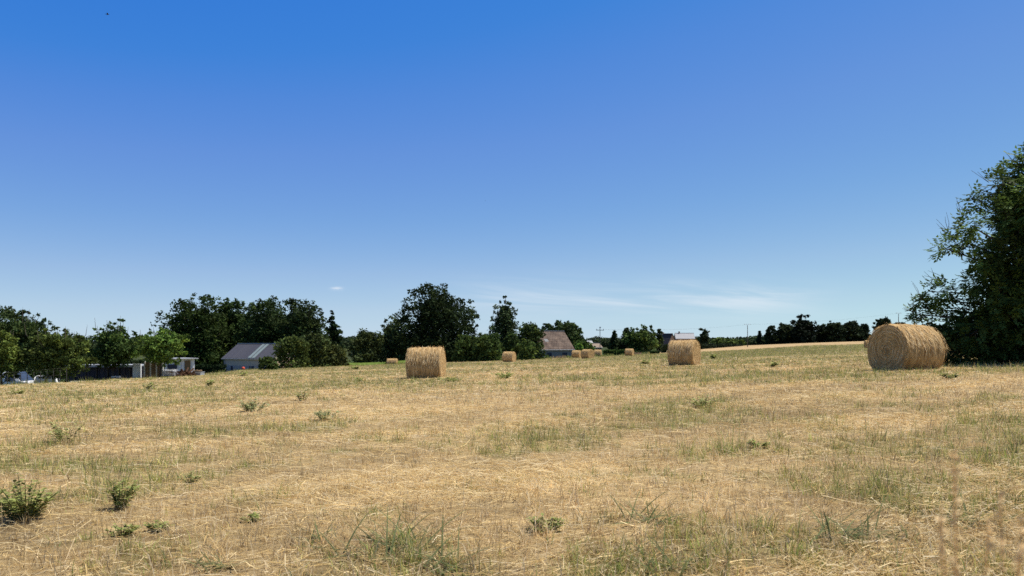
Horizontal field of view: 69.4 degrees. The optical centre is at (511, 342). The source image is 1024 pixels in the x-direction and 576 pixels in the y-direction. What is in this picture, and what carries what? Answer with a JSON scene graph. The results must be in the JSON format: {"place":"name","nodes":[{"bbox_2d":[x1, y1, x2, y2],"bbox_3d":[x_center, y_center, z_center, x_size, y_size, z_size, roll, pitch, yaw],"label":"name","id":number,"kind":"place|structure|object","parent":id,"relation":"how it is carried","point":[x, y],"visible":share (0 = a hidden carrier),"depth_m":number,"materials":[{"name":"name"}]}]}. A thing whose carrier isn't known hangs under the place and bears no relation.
{"place":"outdoors","nodes":[
{"label":"outdoors","id":0,"kind":"place"},
{"bbox_2d":[312,360,405,366],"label":"lawn","id":1,"kind":"structure","parent":0,"point":[374,363],"depth_m":118.58,"materials":[{"name":"green plant"}]},
{"bbox_2d":[348,328,388,362],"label":"shrub","id":2,"kind":"object","parent":1,"relation":"on","point":[364,339],"visible":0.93,"depth_m":121.02,"materials":[{"name":"green plant"}]},
{"bbox_2d":[379,315,403,361],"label":"birch tree","id":3,"kind":"object","parent":1,"relation":"on","point":[391,353],"visible":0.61,"depth_m":129.00,"materials":[{"name":"green plant"}]},
{"bbox_2d":[0,344,1023,575],"bbox_3d":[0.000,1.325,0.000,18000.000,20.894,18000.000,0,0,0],"label":"field","id":4,"kind":"structure","parent":0,"point":[513,502],"depth_m":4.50,"materials":[{"name":"beige plant"}]},
{"bbox_2d":[0,330,31,383],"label":"fruit tree","id":5,"kind":"object","parent":4,"relation":"on","point":[8,349],"visible":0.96,"depth_m":50.32,"materials":[{"name":"green plant"}]},
{"bbox_2d":[2,371,32,384],"bbox_3d":[-37.909,3.142,55.502,4.692,1.895,1.900,0,0,-3],"label":"parked van","id":6,"kind":"object","parent":4,"relation":"on","point":[24,377],"visible":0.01,"depth_m":55.14,"materials":[{"name":"white paint"}]},
{"bbox_2d":[0,305,59,378],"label":"fruit tree","id":7,"kind":"object","parent":4,"relation":"on","point":[15,325],"visible":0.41,"depth_m":63.03,"materials":[{"name":"green plant"}]},
{"bbox_2d":[0,472,60,521],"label":"weed plant","id":8,"kind":"object","parent":4,"relation":"on","point":[18,504],"visible":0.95,"depth_m":3.93,"materials":[{"name":"green plant"}]},
{"bbox_2d":[0,367,66,384],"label":"wire fence","id":9,"kind":"object","parent":4,"relation":"on","point":[33,376],"visible":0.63,"depth_m":50.07,"materials":[{"name":"grey metal"}]},
{"bbox_2d":[34,375,59,382],"bbox_3d":[-34.949,3.241,55.470,1.730,1.475,3.892,0,0,-28],"label":"parked car","id":10,"kind":"object","parent":4,"relation":"on","point":[36,379],"visible":0.03,"depth_m":54.91,"materials":[{"name":"white paint"}]},
{"bbox_2d":[16,324,99,382],"bbox_3d":[-31.816,1.131,52.094,4.509,4.920,4.136,0,0,0],"label":"fruit tree","id":11,"kind":"object","parent":4,"relation":"on","point":[52,352],"visible":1,"depth_m":51.16,"materials":[{"name":"green plant"}]},
{"bbox_2d":[46,420,84,440],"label":"weed plant","id":12,"kind":"object","parent":4,"relation":"on","point":[56,430],"visible":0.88,"depth_m":8.20,"materials":[{"name":"green plant"}]},
{"bbox_2d":[57,359,149,381],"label":"hedge","id":13,"kind":"object","parent":4,"relation":"on","point":[135,361],"visible":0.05,"depth_m":75.73,"materials":[{"name":"green plant"}]},
{"bbox_2d":[67,364,143,381],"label":"long shed","id":14,"kind":"structure","parent":4,"relation":"on","point":[103,372],"depth_m":61.00,"materials":[{"name":"white paint"}]},
{"bbox_2d":[83,316,143,375],"bbox_3d":[-31.261,0.795,57.993,4.231,5.813,4.487,0,0,0],"label":"fruit tree","id":15,"kind":"object","parent":4,"relation":"on","point":[112,350],"visible":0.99,"depth_m":57.31,"materials":[{"name":"green plant"}]},
{"bbox_2d":[103,523,141,537],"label":"weed plant","id":16,"kind":"object","parent":4,"relation":"on","point":[130,528],"visible":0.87,"depth_m":3.49,"materials":[{"name":"green plant"}]},
{"bbox_2d":[105,475,139,509],"bbox_3d":[-2.201,0.852,4.168,0.199,0.217,0.195,0,0,0],"label":"weed plant","id":17,"kind":"object","parent":4,"relation":"on","point":[118,501],"visible":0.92,"depth_m":4.17,"materials":[{"name":"green plant"}]},
{"bbox_2d":[144,361,163,377],"bbox_3d":[-29.271,2.594,60.420,1.564,2.068,0.120,0,0,0],"label":"panel fence","id":18,"kind":"object","parent":4,"relation":"on","point":[150,369],"visible":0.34,"depth_m":60.40,"materials":[{"name":"wood"}]},
{"bbox_2d":[143,520,173,531],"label":"weed plant","id":19,"kind":"object","parent":4,"relation":"on","point":[149,526],"visible":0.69,"depth_m":3.56,"materials":[{"name":"green plant"}]},
{"bbox_2d":[130,327,189,376],"bbox_3d":[-27.552,0.818,57.946,3.694,4.145,4.121,0,0,23],"label":"fruit tree","id":20,"kind":"object","parent":4,"relation":"on","point":[160,347],"visible":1,"depth_m":57.45,"materials":[{"name":"green plant"}]},
{"bbox_2d":[162,369,177,376],"bbox_3d":[-27.727,2.475,60.000,0.960,0.648,0.960,0,0,-6],"label":"cage tank","id":21,"kind":"object","parent":4,"relation":"on","point":[166,372],"visible":0.92,"depth_m":59.58,"materials":[{"name":"white paint"}]},
{"bbox_2d":[165,358,198,371],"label":"white shed","id":22,"kind":"structure","parent":4,"relation":"on","point":[185,363],"depth_m":65.27,"materials":[{"name":"paint"}]},
{"bbox_2d":[169,367,196,375],"bbox_3d":[-26.665,2.401,59.894,2.075,0.724,1.723,0,0,-29],"label":"log heap","id":23,"kind":"object","parent":4,"relation":"on","point":[182,372],"visible":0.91,"depth_m":59.82,"materials":[{"name":"brown wood"}]},
{"bbox_2d":[178,470,200,483],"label":"weed plant","id":24,"kind":"object","parent":4,"relation":"on","point":[190,475],"visible":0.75,"depth_m":4.98,"materials":[{"name":"green plant"}]},
{"bbox_2d":[150,292,235,368],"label":"deciduous tree","id":25,"kind":"object","parent":4,"relation":"on","point":[202,328],"visible":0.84,"depth_m":132.56,"materials":[{"name":"green plant"}]},
{"bbox_2d":[195,364,226,373],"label":"hedge","id":26,"kind":"object","parent":4,"relation":"on","point":[213,368],"visible":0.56,"depth_m":107.61,"materials":[{"name":"green plant"}]},
{"bbox_2d":[179,545,253,572],"bbox_3d":[-1.136,0.852,2.919,0.294,0.108,0.291,0,0,0],"label":"grass tuft","id":27,"kind":"object","parent":4,"relation":"on","point":[211,563],"visible":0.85,"depth_m":2.88,"materials":[{"name":"green plant"}]},
{"bbox_2d":[212,297,252,363],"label":"deciduous tree","id":28,"kind":"object","parent":4,"relation":"on","point":[234,317],"visible":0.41,"depth_m":139.41,"materials":[{"name":"green plant"}]},
{"bbox_2d":[240,512,259,521],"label":"weed plant","id":29,"kind":"object","parent":4,"relation":"on","point":[254,516],"visible":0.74,"depth_m":3.73,"materials":[{"name":"green plant"}]},
{"bbox_2d":[236,398,270,410],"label":"weed plant","id":30,"kind":"object","parent":4,"relation":"on","point":[246,406],"visible":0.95,"depth_m":12.35,"materials":[{"name":"green plant"}]},
{"bbox_2d":[222,343,293,370],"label":"outbuilding","id":31,"kind":"structure","parent":4,"relation":"on","point":[239,356],"depth_m":110.54,"materials":[{"name":"grey metal"}]},
{"bbox_2d":[231,295,288,342],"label":"deciduous tree","id":32,"kind":"object","parent":4,"relation":"on","point":[260,327],"visible":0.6,"depth_m":133.00,"materials":[{"name":"green plant"}]},
{"bbox_2d":[258,356,279,369],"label":"shrub","id":33,"kind":"object","parent":4,"relation":"on","point":[267,362],"visible":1,"depth_m":89.56,"materials":[{"name":"green plant"}]},
{"bbox_2d":[270,334,310,367],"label":"shrub","id":34,"kind":"object","parent":4,"relation":"on","point":[292,347],"visible":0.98,"depth_m":104.93,"materials":[{"name":"green plant"}]},
{"bbox_2d":[273,298,330,354],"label":"deciduous tree","id":35,"kind":"object","parent":4,"relation":"on","point":[299,320],"visible":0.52,"depth_m":129.72,"materials":[{"name":"green plant"}]},
{"bbox_2d":[295,389,308,400],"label":"weed plant","id":36,"kind":"object","parent":4,"relation":"on","point":[299,396],"visible":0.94,"depth_m":15.36,"materials":[{"name":"green plant"}]},
{"bbox_2d":[299,330,331,366],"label":"shrub","id":37,"kind":"object","parent":4,"relation":"on","point":[319,346],"visible":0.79,"depth_m":109.26,"materials":[{"name":"green plant"}]},
{"bbox_2d":[291,520,345,546],"bbox_3d":[-0.895,0.858,3.316,0.268,0.091,0.346,0,0,24],"label":"grass tuft","id":38,"kind":"object","parent":4,"relation":"on","point":[316,529],"visible":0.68,"depth_m":3.32,"materials":[{"name":"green plant"}]},
{"bbox_2d":[0,352,649,384],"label":"rough grass","id":39,"kind":"structure","parent":4,"relation":"on","point":[564,356],"depth_m":81.06,"materials":[{"name":"green plant"}]},
{"bbox_2d":[314,409,338,419],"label":"weed plant","id":40,"kind":"object","parent":4,"relation":"on","point":[320,413],"visible":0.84,"depth_m":9.97,"materials":[{"name":"green plant"}]},
{"bbox_2d":[324,310,344,359],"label":"spruce tree","id":41,"kind":"object","parent":4,"relation":"on","point":[334,332],"visible":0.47,"depth_m":139.55,"materials":[{"name":"green plant"}]},
{"bbox_2d":[320,344,351,366],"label":"shrub","id":42,"kind":"object","parent":4,"relation":"on","point":[337,354],"visible":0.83,"depth_m":111.28,"materials":[{"name":"green plant"}]},
{"bbox_2d":[305,507,477,566],"bbox_3d":[-0.512,0.782,3.094,0.738,0.207,0.613,0,0,28],"label":"grass tuft","id":43,"kind":"object","parent":4,"relation":"on","point":[388,548],"visible":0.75,"depth_m":3.10,"materials":[{"name":"green plant"}]},
{"bbox_2d":[386,358,397,363],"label":"hay bale","id":44,"kind":"object","parent":4,"relation":"on","point":[390,361],"visible":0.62,"depth_m":118.46,"materials":[{"name":"plant"}]},
{"bbox_2d":[394,342,417,360],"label":"shrub","id":45,"kind":"object","parent":4,"relation":"on","point":[401,356],"visible":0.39,"depth_m":123.06,"materials":[{"name":"green plant"}]},
{"bbox_2d":[405,345,446,378],"bbox_3d":[-3.284,0.772,28.308,1.442,1.354,1.754,-2,0,5],"label":"hay bale","id":46,"kind":"object","parent":4,"relation":"on","point":[426,362],"visible":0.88,"depth_m":27.72,"materials":[{"name":"plant"}]},
{"bbox_2d":[384,283,479,361],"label":"tree","id":47,"kind":"object","parent":4,"relation":"on","point":[439,315],"visible":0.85,"depth_m":123.17,"materials":[{"name":"green plant"}]},
{"bbox_2d":[394,518,492,575],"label":"grass tuft","id":48,"kind":"object","parent":4,"relation":"on","point":[440,562],"visible":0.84,"depth_m":2.79,"materials":[{"name":"green plant"}]},
{"bbox_2d":[74,335,848,355],"bbox_3d":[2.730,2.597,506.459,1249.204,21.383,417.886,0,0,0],"label":"woodland","id":49,"kind":"object","parent":4,"relation":"on","point":[603,342],"visible":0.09,"depth_m":627.98,"materials":[{"name":"green plant"}]},
{"bbox_2d":[445,350,483,361],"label":"hedge","id":50,"kind":"object","parent":4,"relation":"on","point":[448,353],"visible":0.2,"depth_m":118.66,"materials":[{"name":"green plant"}]},
{"bbox_2d":[450,332,480,361],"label":"shrub","id":51,"kind":"object","parent":4,"relation":"on","point":[464,347],"visible":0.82,"depth_m":115.18,"materials":[{"name":"green plant"}]},
{"bbox_2d":[470,332,504,361],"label":"shrub","id":52,"kind":"object","parent":4,"relation":"on","point":[487,345],"visible":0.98,"depth_m":113.07,"materials":[{"name":"green plant"}]},
{"bbox_2d":[491,370,513,377],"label":"weed plant","id":53,"kind":"object","parent":4,"relation":"on","point":[507,374],"visible":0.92,"depth_m":25.25,"materials":[{"name":"green plant"}]},
{"bbox_2d":[488,295,520,351],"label":"birch tree","id":54,"kind":"object","parent":4,"relation":"on","point":[505,324],"visible":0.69,"depth_m":127.24,"materials":[{"name":"green plant"}]},
{"bbox_2d":[502,351,515,361],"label":"hay bale","id":55,"kind":"object","parent":4,"relation":"on","point":[508,356],"visible":0.88,"depth_m":87.53,"materials":[{"name":"plant"}]},
{"bbox_2d":[501,332,521,358],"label":"shrub","id":56,"kind":"object","parent":4,"relation":"on","point":[510,339],"visible":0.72,"depth_m":117.31,"materials":[{"name":"green plant"}]},
{"bbox_2d":[0,353,1023,575],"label":"loose straw","id":57,"kind":"object","parent":4,"relation":"on","point":[553,466],"visible":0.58,"depth_m":5.57,"materials":[{"name":"beige plant"}]},
{"bbox_2d":[516,338,538,359],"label":"shrub","id":58,"kind":"object","parent":4,"relation":"on","point":[526,347],"visible":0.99,"depth_m":105.47,"materials":[{"name":"green plant"}]},
{"bbox_2d":[512,321,548,359],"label":"deciduous tree","id":59,"kind":"object","parent":4,"relation":"on","point":[532,332],"visible":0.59,"depth_m":119.28,"materials":[{"name":"green plant"}]},
{"bbox_2d":[525,513,565,532],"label":"weed plant","id":60,"kind":"object","parent":4,"relation":"on","point":[555,524],"visible":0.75,"depth_m":3.32,"materials":[{"name":"green plant"}]},
{"bbox_2d":[541,323,553,330],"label":"deciduous tree","id":61,"kind":"object","parent":4,"relation":"on","point":[549,326],"visible":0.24,"depth_m":185.44,"materials":[{"name":"green plant"}]},
{"bbox_2d":[538,331,574,356],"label":"barn","id":62,"kind":"structure","parent":4,"relation":"on","point":[557,343],"depth_m":136.02,"materials":[{"name":"tile"}]},
{"bbox_2d":[552,320,586,346],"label":"deciduous tree","id":63,"kind":"object","parent":4,"relation":"on","point":[570,330],"visible":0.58,"depth_m":187.31,"materials":[{"name":"green plant"}]},
{"bbox_2d":[571,350,580,357],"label":"hay bale","id":64,"kind":"object","parent":4,"relation":"on","point":[576,353],"visible":0.86,"depth_m":121.49,"materials":[{"name":"plant"}]},
{"bbox_2d":[571,339,596,350],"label":"shrub","id":65,"kind":"object","parent":4,"relation":"on","point":[585,344],"visible":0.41,"depth_m":147.14,"materials":[{"name":"green plant"}]},
{"bbox_2d":[580,349,594,358],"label":"hay bale","id":66,"kind":"object","parent":4,"relation":"on","point":[587,353],"visible":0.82,"depth_m":98.56,"materials":[{"name":"plant"}]},
{"bbox_2d":[605,330,620,349],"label":"tree","id":67,"kind":"object","parent":4,"relation":"on","point":[614,343],"visible":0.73,"depth_m":204.57,"materials":[{"name":"green plant"}]},
{"bbox_2d":[603,349,624,354],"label":"hedge","id":68,"kind":"object","parent":4,"relation":"on","point":[614,352],"visible":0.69,"depth_m":167.53,"materials":[{"name":"green plant"}]},
{"bbox_2d":[619,327,630,349],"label":"deciduous tree","id":69,"kind":"object","parent":4,"relation":"on","point":[622,346],"visible":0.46,"depth_m":205.53,"materials":[{"name":"green plant"}]},
{"bbox_2d":[625,348,633,355],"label":"hay bale","id":70,"kind":"object","parent":4,"relation":"on","point":[628,352],"visible":0.88,"depth_m":127.48,"materials":[{"name":"plant"}]},
{"bbox_2d":[621,324,660,350],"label":"deciduous tree","id":71,"kind":"object","parent":4,"relation":"on","point":[641,339],"visible":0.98,"depth_m":198.61,"materials":[{"name":"green plant"}]},
{"bbox_2d":[634,350,659,353],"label":"hedge","id":72,"kind":"object","parent":4,"relation":"on","point":[655,352],"visible":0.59,"depth_m":167.50,"materials":[{"name":"green plant"}]},
{"bbox_2d":[609,491,691,526],"bbox_3d":[0.638,0.778,3.430,0.462,0.146,0.437,0,0,0],"label":"grass tuft","id":73,"kind":"object","parent":4,"relation":"on","point":[648,517],"visible":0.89,"depth_m":3.45,"materials":[{"name":"green plant"}]},
{"bbox_2d":[655,328,663,351],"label":"deciduous tree","id":74,"kind":"object","parent":4,"relation":"on","point":[659,334],"visible":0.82,"depth_m":214.63,"materials":[{"name":"green plant"}]},
{"bbox_2d":[660,332,674,349],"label":"house","id":75,"kind":"structure","parent":4,"relation":"on","point":[668,337],"depth_m":233.38,"materials":[{"name":"stone"}]},
{"bbox_2d":[615,526,723,575],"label":"grass tuft","id":76,"kind":"object","parent":4,"relation":"on","point":[669,560],"visible":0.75,"depth_m":2.70,"materials":[{"name":"green plant"}]},
{"bbox_2d":[666,339,701,365],"bbox_3d":[8.045,0.486,34.587,1.326,1.353,1.715,-1,-1,31],"label":"hay bale","id":77,"kind":"object","parent":4,"relation":"on","point":[684,352],"visible":0.85,"depth_m":34.13,"materials":[{"name":"plant"}]},
{"bbox_2d":[674,331,694,340],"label":"house","id":78,"kind":"structure","parent":4,"relation":"on","point":[683,336],"depth_m":260.01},
{"bbox_2d":[686,394,718,407],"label":"weed plant","id":79,"kind":"object","parent":4,"relation":"on","point":[703,401],"visible":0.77,"depth_m":9.85,"materials":[{"name":"green plant"}]},
{"bbox_2d":[698,328,709,343],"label":"deciduous tree","id":80,"kind":"object","parent":4,"relation":"on","point":[704,337],"visible":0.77,"depth_m":289.19,"materials":[{"name":"green plant"}]},
{"bbox_2d":[711,337,724,343],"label":"shrub","id":81,"kind":"object","parent":4,"relation":"on","point":[718,340],"visible":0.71,"depth_m":328.83,"materials":[{"name":"green plant"}]},
{"bbox_2d":[699,343,743,348],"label":"hedge","id":82,"kind":"object","parent":4,"relation":"on","point":[707,346],"visible":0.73,"depth_m":277.87,"materials":[{"name":"green plant"}]},
{"bbox_2d":[724,338,738,343],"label":"shrub","id":83,"kind":"object","parent":4,"relation":"on","point":[732,341],"visible":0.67,"depth_m":328.90,"materials":[{"name":"green plant"}]},
{"bbox_2d":[746,438,769,447],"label":"weed plant","id":84,"kind":"object","parent":4,"relation":"on","point":[757,444],"visible":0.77,"depth_m":5.86,"materials":[{"name":"green plant"}]},
{"bbox_2d":[756,331,763,344],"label":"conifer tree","id":85,"kind":"object","parent":4,"relation":"on","point":[759,341],"visible":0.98,"depth_m":344.51,"materials":[{"name":"green plant"}]},
{"bbox_2d":[763,325,777,344],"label":"deciduous tree","id":86,"kind":"object","parent":4,"relation":"on","point":[769,335],"visible":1,"depth_m":343.96,"materials":[{"name":"green plant"}]},
{"bbox_2d":[773,322,793,343],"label":"deciduous tree","id":87,"kind":"object","parent":4,"relation":"on","point":[784,333],"visible":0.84,"depth_m":342.67,"materials":[{"name":"green plant"}]},
{"bbox_2d":[789,314,818,343],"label":"deciduous tree","id":88,"kind":"object","parent":4,"relation":"on","point":[804,332],"visible":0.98,"depth_m":335.66,"materials":[{"name":"green plant"}]},
{"bbox_2d":[814,324,828,342],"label":"deciduous tree","id":89,"kind":"object","parent":4,"relation":"on","point":[819,338],"visible":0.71,"depth_m":340.69,"materials":[{"name":"green plant"}]},
{"bbox_2d":[820,321,846,341],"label":"deciduous tree","id":90,"kind":"object","parent":4,"relation":"on","point":[832,332],"visible":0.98,"depth_m":335.67,"materials":[{"name":"green plant"}]},
{"bbox_2d":[764,496,933,545],"bbox_3d":[1.399,0.736,3.016,0.814,0.165,0.544,0,0,-36],"label":"grass tuft","id":91,"kind":"object","parent":4,"relation":"on","point":[855,535],"visible":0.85,"depth_m":3.03,"materials":[{"name":"green plant"}]},
{"bbox_2d":[843,320,866,341],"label":"deciduous tree","id":92,"kind":"object","parent":4,"relation":"on","point":[855,331],"visible":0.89,"depth_m":335.35,"materials":[{"name":"green plant"}]},
{"bbox_2d":[860,323,870,340],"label":"deciduous tree","id":93,"kind":"object","parent":4,"relation":"on","point":[865,327],"visible":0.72,"depth_m":336.55,"materials":[{"name":"green plant"}]},
{"bbox_2d":[868,316,891,338],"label":"deciduous tree","id":94,"kind":"object","parent":4,"relation":"on","point":[880,321],"visible":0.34,"depth_m":328.81,"materials":[{"name":"green plant"}]},
{"bbox_2d":[864,322,948,370],"bbox_3d":[10.807,0.134,20.298,1.531,1.407,1.810,1,0,-20],"label":"hay bale","id":95,"kind":"object","parent":4,"relation":"on","point":[897,346],"visible":0.87,"depth_m":19.82,"materials":[{"name":"plant"}]},
{"bbox_2d":[932,505,947,575],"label":"dry seed stem","id":96,"kind":"object","parent":4,"relation":"on","point":[940,549],"visible":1,"depth_m":0.60,"materials":[{"name":"beige plant"}]},
{"bbox_2d":[934,517,950,575],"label":"dry seed stem","id":97,"kind":"object","parent":4,"relation":"on","point":[943,544],"visible":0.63,"depth_m":0.66,"materials":[{"name":"beige plant"}]},
{"bbox_2d":[922,320,967,364],"bbox_3d":[13.582,0.056,23.534,1.828,1.664,1.412,0,0,0],"label":"shrub","id":98,"kind":"object","parent":4,"relation":"on","point":[949,351],"visible":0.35,"depth_m":23.17,"materials":[{"name":"green plant"}]},
{"bbox_2d":[891,482,1022,528],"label":"grass tuft","id":99,"kind":"object","parent":4,"relation":"on","point":[965,513],"visible":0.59,"depth_m":3.21,"materials":[{"name":"green plant"}]},
{"bbox_2d":[903,141,1023,364],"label":"walnut tree","id":100,"kind":"object","parent":4,"relation":"on","point":[996,315],"visible":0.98,"depth_m":22.80,"materials":[{"name":"green plant"}]},
{"bbox_2d":[948,444,988,575],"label":"dry seed stem","id":101,"kind":"object","parent":4,"relation":"on","point":[954,471],"visible":1,"depth_m":0.60,"materials":[{"name":"beige plant"}]},
{"bbox_2d":[952,327,1011,361],"bbox_3d":[16.069,-0.081,25.533,2.533,1.854,2.346,0,0,34],"label":"shrub","id":102,"kind":"object","parent":4,"relation":"on","point":[970,360],"visible":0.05,"depth_m":25.14,"materials":[{"name":"green plant"}]},
{"bbox_2d":[981,512,1023,575],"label":"dry seed stem","id":103,"kind":"object","parent":4,"relation":"on","point":[990,546],"visible":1,"depth_m":0.60,"materials":[{"name":"beige plant"}]},
{"bbox_2d":[993,486,1023,575],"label":"dry seed stem","id":104,"kind":"object","parent":4,"relation":"on","point":[1001,494],"visible":0.98,"depth_m":0.64,"materials":[{"name":"beige plant"}]},
{"bbox_2d":[1012,514,1023,575],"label":"dry seed stem","id":105,"kind":"object","parent":4,"relation":"on","point":[1020,545],"visible":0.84,"depth_m":0.56,"materials":[{"name":"beige plant"}]},
{"bbox_2d":[1012,551,1023,575],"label":"dry seed stem","id":106,"kind":"object","parent":4,"relation":"on","point":[1016,559],"visible":1,"depth_m":0.54,"materials":[{"name":"beige plant"}]},
{"bbox_2d":[0,0,1023,338],"label":"sky","id":107,"kind":"structure","parent":0,"point":[685,166],"materials":[{"name":"blue"}]},
{"bbox_2d":[660,341,863,352],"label":"stubble field","id":108,"kind":"structure","parent":0,"point":[772,346],"depth_m":261.10,"materials":[{"name":"beige plant"}]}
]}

